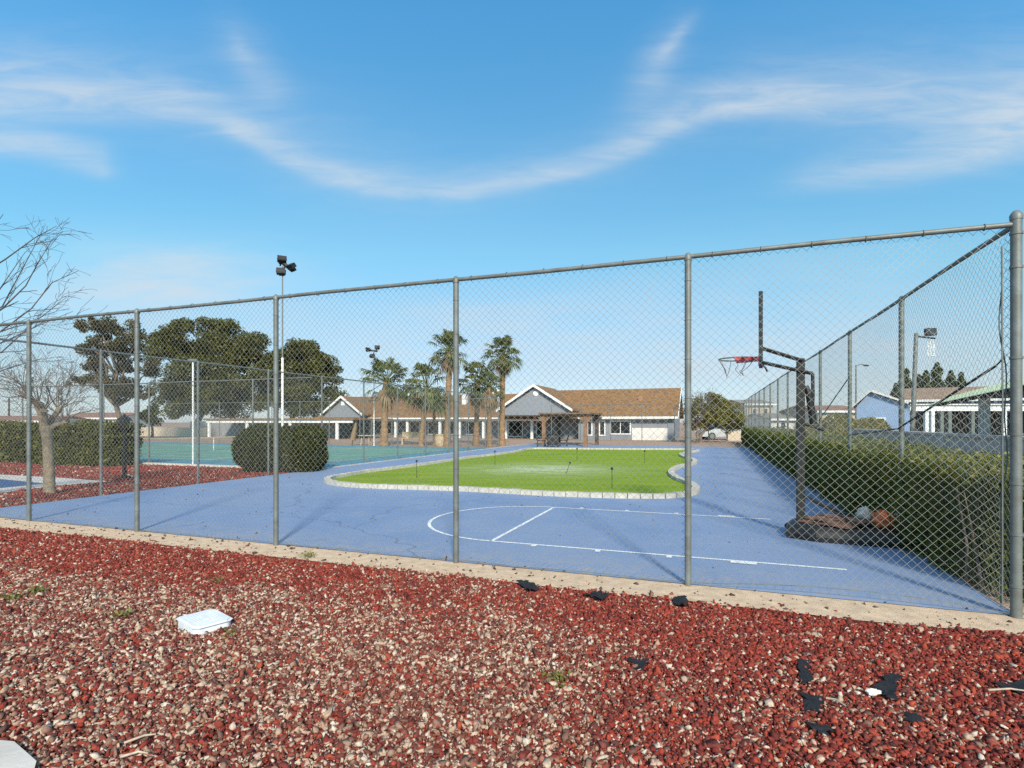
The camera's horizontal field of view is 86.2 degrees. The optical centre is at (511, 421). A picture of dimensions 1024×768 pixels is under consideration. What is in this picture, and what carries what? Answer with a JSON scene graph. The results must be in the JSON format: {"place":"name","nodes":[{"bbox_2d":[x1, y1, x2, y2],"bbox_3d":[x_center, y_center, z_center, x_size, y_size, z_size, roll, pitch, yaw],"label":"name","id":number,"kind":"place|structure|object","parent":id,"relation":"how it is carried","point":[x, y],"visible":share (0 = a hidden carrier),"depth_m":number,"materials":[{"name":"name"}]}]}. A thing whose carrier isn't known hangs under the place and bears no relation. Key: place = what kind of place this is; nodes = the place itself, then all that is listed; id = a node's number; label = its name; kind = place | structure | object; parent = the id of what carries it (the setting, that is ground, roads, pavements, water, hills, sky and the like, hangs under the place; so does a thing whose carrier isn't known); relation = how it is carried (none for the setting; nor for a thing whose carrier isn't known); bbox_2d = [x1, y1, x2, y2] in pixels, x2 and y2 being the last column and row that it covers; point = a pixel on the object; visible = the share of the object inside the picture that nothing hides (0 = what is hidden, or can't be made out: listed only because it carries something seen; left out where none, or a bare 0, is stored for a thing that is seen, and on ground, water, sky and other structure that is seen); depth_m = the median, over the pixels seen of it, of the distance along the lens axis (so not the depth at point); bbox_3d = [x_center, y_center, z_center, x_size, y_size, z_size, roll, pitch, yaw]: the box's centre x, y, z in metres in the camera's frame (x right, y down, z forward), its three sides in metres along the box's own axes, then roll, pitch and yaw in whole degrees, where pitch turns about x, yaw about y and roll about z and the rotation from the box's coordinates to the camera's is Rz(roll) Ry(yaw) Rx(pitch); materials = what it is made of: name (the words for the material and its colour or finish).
{"place":"outdoors","nodes":[
{"label":"outdoors","id":0,"kind":"place"},
{"bbox_2d":[0,416,97,422],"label":"house","id":1,"kind":"structure","parent":0,"point":[18,417],"depth_m":77.99,"materials":[{"name":"white paint"}]},
{"bbox_2d":[0,474,109,491],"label":"concrete path","id":2,"kind":"structure","parent":0,"point":[36,485],"depth_m":14.05,"materials":[{"name":"concrete"}]},
{"bbox_2d":[71,413,157,426],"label":"house","id":3,"kind":"structure","parent":0,"point":[86,415],"depth_m":96.80,"materials":[{"name":"white paint"}]},
{"bbox_2d":[333,449,684,496],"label":"putting green lawn","id":4,"kind":"structure","parent":0,"point":[539,467],"depth_m":16.09,"materials":[{"name":"plant"}]},
{"bbox_2d":[0,0,1023,422],"label":"sky","id":5,"kind":"structure","parent":0,"point":[198,144],"materials":[{"name":"blue"}]},
{"bbox_2d":[133,423,1023,628],"bbox_3d":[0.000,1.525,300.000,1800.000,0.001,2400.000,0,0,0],"label":"ground","id":6,"kind":"structure","parent":0,"point":[719,441],"depth_m":40.69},
{"bbox_2d":[0,479,41,487],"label":"blue shuffle court","id":7,"kind":"object","parent":6,"relation":"on","point":[12,482],"visible":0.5,"depth_m":13.44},
{"bbox_2d":[0,418,145,466],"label":"hedge","id":8,"kind":"object","parent":6,"relation":"on","point":[89,441],"visible":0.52,"depth_m":19.08,"materials":[{"name":"green plant"}]},
{"bbox_2d":[64,315,162,417],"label":"pine tree","id":9,"kind":"object","parent":6,"relation":"on","point":[108,323],"visible":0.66,"depth_m":44.50,"materials":[{"name":"green plant"}]},
{"bbox_2d":[0,462,291,507],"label":"side gravel bed","id":10,"kind":"object","parent":6,"relation":"on","point":[113,486],"depth_m":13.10,"materials":[{"name":"gravel"}]},
{"bbox_2d":[0,342,110,493],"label":"bare tree","id":11,"kind":"object","parent":10,"relation":"on","point":[50,478],"visible":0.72,"depth_m":11.58,"materials":[{"name":"brown plant"}]},
{"bbox_2d":[0,215,120,395],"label":"bare tree","id":12,"kind":"object","parent":10,"relation":"on","point":[3,306],"visible":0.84,"depth_m":9.95,"materials":[{"name":"brown plant"}]},
{"bbox_2d":[117,414,132,478],"bbox_3d":[-10.367,0.651,14.635,0.400,1.747,0.346,0,0,0],"label":"lantern post","id":13,"kind":"object","parent":10,"relation":"on","point":[126,420],"visible":0.71,"depth_m":14.60,"materials":[{"name":"black metal"}]},
{"bbox_2d":[230,423,290,471],"bbox_3d":[-7.695,0.815,17.031,1.879,1.620,1.957,0,0,0],"label":"clipped shrub","id":14,"kind":"object","parent":10,"relation":"on","point":[248,450],"visible":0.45,"depth_m":16.30,"materials":[{"name":"green plant"}]},
{"bbox_2d":[276,255,296,459],"bbox_3d":[-7.054,-1.842,17.129,0.658,6.734,0.360,0,0,0],"label":"light pole","id":15,"kind":"object","parent":10,"relation":"on","point":[282,260],"visible":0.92,"depth_m":17.17,"materials":[{"name":"metal"}]},
{"bbox_2d":[270,424,328,472],"bbox_3d":[-6.569,0.839,16.886,1.629,1.571,1.705,0,0,0],"label":"clipped shrub","id":16,"kind":"object","parent":10,"relation":"on","point":[309,452],"visible":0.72,"depth_m":16.34,"materials":[{"name":"green plant"}]},
{"bbox_2d":[140,403,163,437],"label":"tree","id":17,"kind":"object","parent":6,"relation":"on","point":[153,416],"visible":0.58,"depth_m":49.77,"materials":[{"name":"green plant"}]},
{"bbox_2d":[0,377,312,464],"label":"chain link fence","id":18,"kind":"object","parent":6,"relation":"on","point":[148,394],"visible":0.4,"depth_m":19.11,"materials":[{"name":"metal"}]},
{"bbox_2d":[140,427,207,436],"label":"block wall","id":19,"kind":"structure","parent":6,"relation":"on","point":[169,433],"depth_m":58.19,"materials":[{"name":"beige paint"}]},
{"bbox_2d":[140,462,240,467],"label":"curb","id":20,"kind":"structure","parent":6,"relation":"on","point":[181,464],"depth_m":18.89,"materials":[{"name":"concrete"}]},
{"bbox_2d":[140,316,279,420],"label":"pine tree","id":21,"kind":"object","parent":6,"relation":"on","point":[231,322],"visible":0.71,"depth_m":59.82,"materials":[{"name":"green plant"}]},
{"bbox_2d":[0,338,496,506],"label":"chain link fence","id":22,"kind":"object","parent":6,"relation":"on","point":[101,403],"visible":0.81,"depth_m":13.69,"materials":[{"name":"metal"}]},
{"bbox_2d":[190,421,334,437],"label":"block wall","id":23,"kind":"structure","parent":6,"relation":"on","point":[326,425],"depth_m":56.59,"materials":[{"name":"brick"}]},
{"bbox_2d":[140,444,452,462],"bbox_3d":[-16.278,1.513,29.156,23.801,0.001,11.000,0,0,20],"label":"tennis court surface","id":24,"kind":"object","parent":6,"relation":"on","point":[374,451],"visible":0.25,"depth_m":27.14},
{"bbox_2d":[143,436,235,452],"bbox_3d":[-15.808,1.000,28.985,0.080,1.050,11.777,0,0,20],"label":"tennis net","id":25,"kind":"object","parent":24,"relation":"on","point":[190,438],"visible":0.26,"depth_m":27.69,"materials":[{"name":"fabric"}]},
{"bbox_2d":[203,418,392,438],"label":"patio cover","id":26,"kind":"object","parent":6,"relation":"on","point":[326,420],"visible":0.52,"depth_m":49.65,"materials":[{"name":"white paint"}]},
{"bbox_2d":[251,336,348,417],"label":"pine tree","id":27,"kind":"object","parent":6,"relation":"on","point":[313,367],"visible":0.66,"depth_m":62.39,"materials":[{"name":"green plant"}]},
{"bbox_2d":[140,442,483,467],"bbox_3d":[-16.472,1.517,29.281,27.551,0.001,15.501,0,0,20],"label":"court apron","id":28,"kind":"object","parent":6,"relation":"on","point":[327,464],"depth_m":23.38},
{"bbox_2d":[188,359,197,463],"bbox_3d":[-11.197,-0.343,19.200,0.320,3.736,0.100,0,0,0],"label":"white post","id":29,"kind":"object","parent":28,"relation":"on","point":[192,407],"visible":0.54,"depth_m":19.17,"materials":[{"name":"metal"}]},
{"bbox_2d":[165,398,498,446],"bbox_3d":[-13.493,0.205,36.657,27.085,3.239,0.068,0,0,20],"label":"chain link fence","id":30,"kind":"object","parent":6,"relation":"on","point":[335,417],"visible":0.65,"depth_m":35.92,"materials":[{"name":"metal"}]},
{"bbox_2d":[350,423,356,443],"bbox_3d":[-10.285,0.775,35.497,0.453,1.510,0.380,0,0,0],"label":"patio umbrella","id":31,"kind":"object","parent":6,"relation":"on","point":[354,429],"visible":0.76,"depth_m":35.39,"materials":[{"name":"beige fabric"}]},
{"bbox_2d":[365,345,379,445],"bbox_3d":[-8.984,-1.710,35.266,0.970,6.471,0.415,0,0,0],"label":"light pole","id":32,"kind":"object","parent":6,"relation":"on","point":[377,348],"visible":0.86,"depth_m":35.32,"materials":[{"name":"metal"}]},
{"bbox_2d":[358,356,416,445],"bbox_3d":[-7.872,-1.271,34.546,3.672,5.798,3.391,0,0,-36],"label":"palm tree","id":33,"kind":"object","parent":6,"relation":"on","point":[388,367],"visible":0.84,"depth_m":34.24,"materials":[{"name":"green plant"}]},
{"bbox_2d":[401,432,418,442],"bbox_3d":[-6.778,1.100,37.089,1.400,0.850,0.470,0,0,0],"label":"garden bench","id":34,"kind":"object","parent":6,"relation":"on","point":[409,434],"visible":0.43,"depth_m":37.27,"materials":[{"name":"beige wood"}]},
{"bbox_2d":[324,444,524,468],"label":"court edge kerb","id":35,"kind":"structure","parent":6,"relation":"on","point":[411,457],"depth_m":22.11,"materials":[{"name":"concrete"}]},
{"bbox_2d":[399,362,452,446],"bbox_3d":[-5.276,-1.008,33.942,3.735,5.280,3.739,0,0,0],"label":"palm tree","id":36,"kind":"object","parent":6,"relation":"on","point":[423,368],"visible":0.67,"depth_m":33.62,"materials":[{"name":"green plant"}]},
{"bbox_2d":[422,391,444,444],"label":"palm tree","id":37,"kind":"object","parent":6,"relation":"on","point":[434,422],"visible":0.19,"depth_m":35.56,"materials":[{"name":"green plant"}]},
{"bbox_2d":[435,434,443,445],"bbox_3d":[-4.519,1.129,34.328,0.660,0.792,0.660,0,0,0],"label":"waste bin","id":38,"kind":"object","parent":6,"relation":"on","point":[438,442],"visible":0.61,"depth_m":34.05,"materials":[{"name":"stone"}]},
{"bbox_2d":[426,329,470,446],"bbox_3d":[-3.979,-2.141,34.311,2.904,7.538,3.039,0,0,21],"label":"palm tree","id":39,"kind":"object","parent":6,"relation":"on","point":[448,365],"visible":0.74,"depth_m":34.02,"materials":[{"name":"green plant"}]},
{"bbox_2d":[459,359,499,445],"bbox_3d":[-2.144,-1.196,35.437,3.504,5.646,3.118,0,0,42],"label":"palm tree","id":40,"kind":"object","parent":6,"relation":"on","point":[483,368],"visible":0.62,"depth_m":35.20,"materials":[{"name":"green plant"}]},
{"bbox_2d":[472,371,505,446],"bbox_3d":[-1.442,-0.779,33.671,2.354,4.808,2.417,0,0,0],"label":"palm tree","id":41,"kind":"object","parent":6,"relation":"on","point":[488,391],"visible":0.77,"depth_m":33.47,"materials":[{"name":"green plant"}]},
{"bbox_2d":[316,384,683,439],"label":"clubhouse","id":42,"kind":"structure","parent":6,"relation":"on","point":[538,403],"depth_m":49.71,"materials":[{"name":"brown"}]},
{"bbox_2d":[410,421,419,431],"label":"window","id":43,"kind":"structure","parent":42,"relation":"in","point":[417,424],"depth_m":55.85,"materials":[{"name":"glass"}]},
{"bbox_2d":[466,421,473,434],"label":"window","id":44,"kind":"structure","parent":42,"relation":"in","point":[471,424],"depth_m":53.75,"materials":[{"name":"glass"}]},
{"bbox_2d":[508,421,522,436],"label":"window","id":45,"kind":"structure","parent":42,"relation":"in","point":[516,424],"depth_m":52.13,"materials":[{"name":"glass"}]},
{"bbox_2d":[536,421,541,436],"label":"window","id":46,"kind":"structure","parent":42,"relation":"in","point":[538,424],"depth_m":51.31,"materials":[{"name":"glass"}]},
{"bbox_2d":[599,421,604,435],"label":"window","id":47,"kind":"structure","parent":42,"relation":"in","point":[601,423],"depth_m":47.47,"materials":[{"name":"white paint"}]},
{"bbox_2d":[611,420,630,434],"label":"window","id":48,"kind":"structure","parent":42,"relation":"in","point":[614,426],"depth_m":46.90,"materials":[{"name":"white paint"}]},
{"bbox_2d":[481,335,522,445],"bbox_3d":[-0.647,-1.947,34.816,3.073,7.146,2.919,0,0,0],"label":"palm tree","id":49,"kind":"object","parent":6,"relation":"on","point":[498,342],"visible":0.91,"depth_m":34.56,"materials":[{"name":"green plant"}]},
{"bbox_2d":[0,444,1009,614],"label":"blue court","id":50,"kind":"object","parent":6,"relation":"on","point":[607,515],"visible":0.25,"depth_m":7.86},
{"bbox_2d":[543,434,558,446],"bbox_3d":[2.341,1.100,33.103,0.960,0.850,0.570,0,0,0],"label":"barbecue grill","id":51,"kind":"object","parent":50,"relation":"on","point":[551,438],"visible":0.82,"depth_m":32.86,"materials":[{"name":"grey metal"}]},
{"bbox_2d":[538,412,601,446],"bbox_3d":[3.864,0.474,35.532,3.540,2.101,4.200,0,0,20],"label":"pergola","id":52,"kind":"object","parent":50,"relation":"on","point":[560,416],"visible":0.81,"depth_m":34.17,"materials":[{"name":"brown wood"}]},
{"bbox_2d":[428,506,846,569],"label":"basketball court lines","id":53,"kind":"object","parent":50,"relation":"on","point":[599,550],"visible":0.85,"depth_m":6.85,"materials":[{"name":"white paint"}]},
{"bbox_2d":[718,291,920,548],"bbox_3d":[3.924,-0.082,7.212,2.266,3.158,1.140,0,0,25],"label":"basketball hoop","id":54,"kind":"object","parent":50,"relation":"on","point":[811,531],"visible":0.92,"depth_m":7.16,"materials":[{"name":"metal"}]},
{"bbox_2d":[799,514,872,528],"bbox_3d":[4.210,1.291,7.040,0.752,0.176,0.686,0,0,-18],"label":"tarp","id":55,"kind":"object","parent":54,"relation":"on","point":[835,520],"visible":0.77,"depth_m":6.93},
{"bbox_2d":[855,506,872,523],"bbox_3d":[4.532,1.207,7.039,0.206,0.252,0.192,0,0,0],"label":"plastic bag","id":56,"kind":"object","parent":54,"relation":"on","point":[866,511],"visible":0.53,"depth_m":6.99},
{"bbox_2d":[871,509,894,528],"bbox_3d":[4.631,1.214,6.806,0.263,0.254,0.250,0,0,0],"label":"sandbag","id":57,"kind":"object","parent":54,"relation":"on","point":[878,519],"visible":0.71,"depth_m":6.74,"materials":[{"name":"fabric"}]},
{"bbox_2d":[0,517,1023,635],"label":"sand strip","id":58,"kind":"object","parent":6,"relation":"on","point":[885,612],"visible":0.89,"depth_m":5.10,"materials":[{"name":"sand"}]},
{"bbox_2d":[5,472,1011,625],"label":"leaf litter","id":59,"kind":"object","parent":58,"relation":"on","point":[470,570],"visible":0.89,"depth_m":6.17,"materials":[{"name":"plant"}]},
{"bbox_2d":[0,524,1023,767],"bbox_3d":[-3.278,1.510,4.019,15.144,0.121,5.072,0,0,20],"label":"gravel stones","id":60,"kind":"object","parent":6,"relation":"on","point":[98,575],"visible":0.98,"depth_m":3.27,"materials":[{"name":"gravel"}]},
{"bbox_2d":[0,589,31,599],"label":"weed","id":61,"kind":"object","parent":60,"relation":"on","point":[17,595],"visible":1,"depth_m":4.63,"materials":[{"name":"green plant"}]},
{"bbox_2d":[0,740,35,767],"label":"concrete slab","id":62,"kind":"object","parent":60,"relation":"on","point":[13,754],"depth_m":2.41,"materials":[{"name":"concrete"}]},
{"bbox_2d":[26,583,49,593],"bbox_3d":[-4.197,1.466,4.832,0.164,0.084,0.158,0,0,0],"label":"weed","id":63,"kind":"object","parent":60,"relation":"on","point":[37,589],"visible":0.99,"depth_m":4.84,"materials":[{"name":"green plant"}]},
{"bbox_2d":[108,607,132,619],"bbox_3d":[-2.996,1.477,4.240,0.147,0.064,0.200,0,0,42],"label":"weed","id":64,"kind":"object","parent":60,"relation":"on","point":[121,612],"visible":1,"depth_m":4.23,"materials":[{"name":"green plant"}]},
{"bbox_2d":[120,750,147,757],"bbox_3d":[-1.681,1.477,2.437,0.110,0.016,0.021,0,0,-17],"label":"stick","id":65,"kind":"object","parent":60,"relation":"on","point":[129,754],"visible":1,"depth_m":2.43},
{"bbox_2d":[124,733,155,743],"bbox_3d":[-1.741,1.477,2.561,0.125,0.016,0.015,0,0,-37],"label":"stick","id":66,"kind":"object","parent":60,"relation":"on","point":[133,739],"visible":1,"depth_m":2.55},
{"bbox_2d":[176,609,232,635],"bbox_3d":[-2.272,1.482,4.040,0.380,0.085,0.280,0,0,40],"label":"valve box","id":67,"kind":"object","parent":60,"relation":"on","point":[202,622],"visible":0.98,"depth_m":3.98,"materials":[{"name":"white plastic"}]},
{"bbox_2d":[516,580,538,589],"bbox_3d":[0.152,1.474,4.957,0.158,0.044,0.324,0,0,-22],"label":"fabric scrap","id":68,"kind":"object","parent":60,"relation":"on","point":[526,584],"visible":1,"depth_m":4.97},
{"bbox_2d":[541,667,570,686],"bbox_3d":[0.263,1.473,3.190,0.171,0.078,0.182,0,0,23],"label":"weed","id":69,"kind":"object","parent":60,"relation":"on","point":[556,676],"visible":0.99,"depth_m":3.19,"materials":[{"name":"green plant"}]},
{"bbox_2d":[585,590,609,599],"bbox_3d":[0.727,1.475,4.670,0.192,0.029,0.240,0,0,-19],"label":"fabric scrap","id":70,"kind":"object","parent":60,"relation":"on","point":[599,594],"visible":1,"depth_m":4.68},
{"bbox_2d":[623,657,650,670],"bbox_3d":[0.790,1.494,3.413,0.161,0.018,0.254,0,0,-18],"label":"fabric scrap","id":71,"kind":"object","parent":60,"relation":"on","point":[641,663],"visible":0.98,"depth_m":3.40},
{"bbox_2d":[672,595,689,604],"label":"fabric scrap","id":72,"kind":"object","parent":60,"relation":"on","point":[678,600],"visible":1,"depth_m":4.51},
{"bbox_2d":[798,659,813,682],"bbox_3d":[1.760,1.494,3.289,0.081,0.019,0.377,0,0,24],"label":"fabric scrap","id":73,"kind":"object","parent":60,"relation":"on","point":[805,674],"visible":1,"depth_m":3.25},
{"bbox_2d":[796,690,823,712],"bbox_3d":[1.605,1.495,2.913,0.132,0.015,0.239,0,0,19],"label":"fabric scrap","id":74,"kind":"object","parent":60,"relation":"on","point":[811,702],"visible":1,"depth_m":2.91,"materials":[{"name":"fabric"}]},
{"bbox_2d":[806,721,835,735],"bbox_3d":[1.513,1.494,2.665,0.139,0.024,0.098,0,0,17],"label":"fabric scrap","id":75,"kind":"object","parent":60,"relation":"on","point":[821,729],"visible":0.99,"depth_m":2.66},
{"bbox_2d":[865,688,880,695],"bbox_3d":[1.988,1.485,3.009,0.093,0.034,0.045,0,0,0],"label":"white stone","id":76,"kind":"object","parent":60,"relation":"on","point":[872,692],"visible":1,"depth_m":3.00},
{"bbox_2d":[874,673,903,700],"bbox_3d":[2.147,1.495,3.120,0.125,0.019,0.416,0,0,39],"label":"fabric scrap","id":77,"kind":"object","parent":60,"relation":"on","point":[887,688],"visible":1,"depth_m":3.09,"materials":[{"name":"fabric"}]},
{"bbox_2d":[902,711,926,721],"bbox_3d":[2.032,1.494,2.765,0.107,0.013,0.117,0,0,32],"label":"fabric scrap","id":78,"kind":"object","parent":60,"relation":"on","point":[913,717],"visible":1,"depth_m":2.76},
{"bbox_2d":[987,688,1023,690],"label":"stick","id":79,"kind":"object","parent":60,"relation":"on","point":[995,689],"visible":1,"depth_m":3.02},
{"bbox_2d":[994,679,1023,694],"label":"fabric scrap","id":80,"kind":"object","parent":60,"relation":"on","point":[1018,684],"visible":0.9,"depth_m":3.12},
{"bbox_2d":[324,447,699,498],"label":"putting green kerb","id":81,"kind":"structure","parent":6,"relation":"on","point":[678,478],"depth_m":12.14,"materials":[{"name":"concrete"}]},
{"bbox_2d":[0,210,1023,618],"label":"chain link fence","id":82,"kind":"object","parent":6,"relation":"on","point":[1014,224],"visible":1,"depth_m":5.36,"materials":[{"name":"metal"}]},
{"bbox_2d":[551,403,743,441],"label":"chain link fence","id":83,"kind":"object","parent":6,"relation":"on","point":[633,417],"visible":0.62,"depth_m":43.05,"materials":[{"name":"metal"}]},
{"bbox_2d":[671,388,728,443],"bbox_3d":[13.413,-0.397,38.208,4.060,4.050,3.660,0,0,0],"label":"sparse tree","id":84,"kind":"object","parent":6,"relation":"on","point":[702,404],"visible":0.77,"depth_m":38.36,"materials":[{"name":"grey plant"}]},
{"bbox_2d":[683,392,747,442],"bbox_3d":[14.862,-0.309,39.894,4.783,3.889,3.254,0,0,0],"label":"desert tree","id":85,"kind":"object","parent":6,"relation":"on","point":[715,421],"visible":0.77,"depth_m":39.67,"materials":[{"name":"green plant"}]},
{"bbox_2d":[695,426,741,439],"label":"parked car","id":86,"kind":"object","parent":6,"relation":"on","point":[720,433],"visible":0.26,"depth_m":46.15,"materials":[{"name":"grey paint"}]},
{"bbox_2d":[728,400,776,420],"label":"house","id":87,"kind":"structure","parent":6,"relation":"on","point":[738,403],"depth_m":80.81,"materials":[{"name":"beige paint"}]},
{"bbox_2d":[814,414,862,435],"bbox_3d":[14.311,0.593,24.003,2.029,2.064,1.815,0,0,0],"label":"bush","id":88,"kind":"object","parent":6,"relation":"on","point":[840,430],"visible":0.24,"depth_m":23.55,"materials":[{"name":"green plant"}]},
{"bbox_2d":[855,416,891,429],"bbox_3d":[15.951,0.674,24.515,2.039,1.902,1.814,0,0,0],"label":"bush","id":89,"kind":"object","parent":6,"relation":"on","point":[875,426],"visible":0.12,"depth_m":24.06,"materials":[{"name":"green plant"}]},
{"bbox_2d":[744,228,1009,610],"bbox_3d":[10.441,0.131,22.141,0.088,3.389,38.043,0,0,20],"label":"chain link fence","id":90,"kind":"object","parent":6,"relation":"on","point":[900,365],"visible":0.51,"depth_m":6.75,"materials":[{"name":"metal"}]},
{"bbox_2d":[740,425,1023,602],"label":"hedge","id":91,"kind":"object","parent":6,"relation":"on","point":[758,434],"visible":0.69,"depth_m":6.35,"materials":[{"name":"green plant"}]},
{"bbox_2d":[897,368,911,388],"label":"conifer tree","id":92,"kind":"object","parent":6,"relation":"on","point":[906,377],"visible":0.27,"depth_m":64.71,"materials":[{"name":"green plant"}]},
{"bbox_2d":[919,370,933,387],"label":"conifer tree","id":93,"kind":"object","parent":6,"relation":"on","point":[923,379],"visible":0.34,"depth_m":63.84,"materials":[{"name":"green plant"}]},
{"bbox_2d":[852,429,1023,456],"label":"block wall","id":94,"kind":"structure","parent":6,"relation":"on","point":[974,440],"depth_m":12.60,"materials":[{"name":"concrete"}]},
{"bbox_2d":[929,361,947,387],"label":"conifer tree","id":95,"kind":"object","parent":6,"relation":"on","point":[935,374],"visible":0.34,"depth_m":64.75,"materials":[{"name":"green plant"}]},
{"bbox_2d":[943,369,956,386],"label":"conifer tree","id":96,"kind":"object","parent":6,"relation":"on","point":[949,378],"visible":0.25,"depth_m":65.83,"materials":[{"name":"green plant"}]},
{"bbox_2d":[954,371,965,386],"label":"conifer tree","id":97,"kind":"object","parent":6,"relation":"on","point":[958,383],"visible":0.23,"depth_m":63.84,"materials":[{"name":"green plant"}]},
{"bbox_2d":[726,432,740,440],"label":"block pier","id":98,"kind":"structure","parent":0,"point":[731,437],"depth_m":44.00,"materials":[{"name":"beige paint"}]},
{"bbox_2d":[745,413,795,428],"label":"house","id":99,"kind":"structure","parent":0,"point":[792,423],"depth_m":70.49,"materials":[{"name":"white paint"}]},
{"bbox_2d":[779,405,854,423],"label":"house","id":100,"kind":"structure","parent":0,"point":[833,410],"depth_m":67.37,"materials":[{"name":"beige paint"}]},
{"label":"asphalt road","id":101,"kind":"structure","parent":0,"visible":0},
{"bbox_2d":[855,364,868,418],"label":"street lamp","id":102,"kind":"object","parent":101,"relation":"on","point":[856,386],"visible":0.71,"depth_m":59.95,"materials":[{"name":"metal"}]},
{"bbox_2d":[853,389,908,428],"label":"house","id":103,"kind":"structure","parent":101,"relation":"on","point":[886,403],"depth_m":45.14,"materials":[{"name":"blue"}]},
{"bbox_2d":[910,328,936,430],"bbox_3d":[15.005,-0.952,20.022,0.984,4.960,0.295,0,0,0],"label":"light pole","id":104,"kind":"object","parent":101,"relation":"on","point":[913,392],"visible":0.72,"depth_m":19.95,"materials":[{"name":"metal"}]},
{"bbox_2d":[897,386,1023,430],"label":"house","id":105,"kind":"structure","parent":101,"relation":"on","point":[923,394],"depth_m":45.28,"materials":[{"name":"white"}]},
{"bbox_2d":[908,404,1023,435],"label":"patio cover","id":106,"kind":"object","parent":101,"relation":"on","point":[971,416],"visible":0.38,"depth_m":33.06,"materials":[{"name":"white paint"}]},
{"bbox_2d":[930,378,1023,434],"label":"shelter","id":107,"kind":"object","parent":101,"relation":"on","point":[984,408],"visible":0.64,"depth_m":16.11,"materials":[{"name":"green metal"}]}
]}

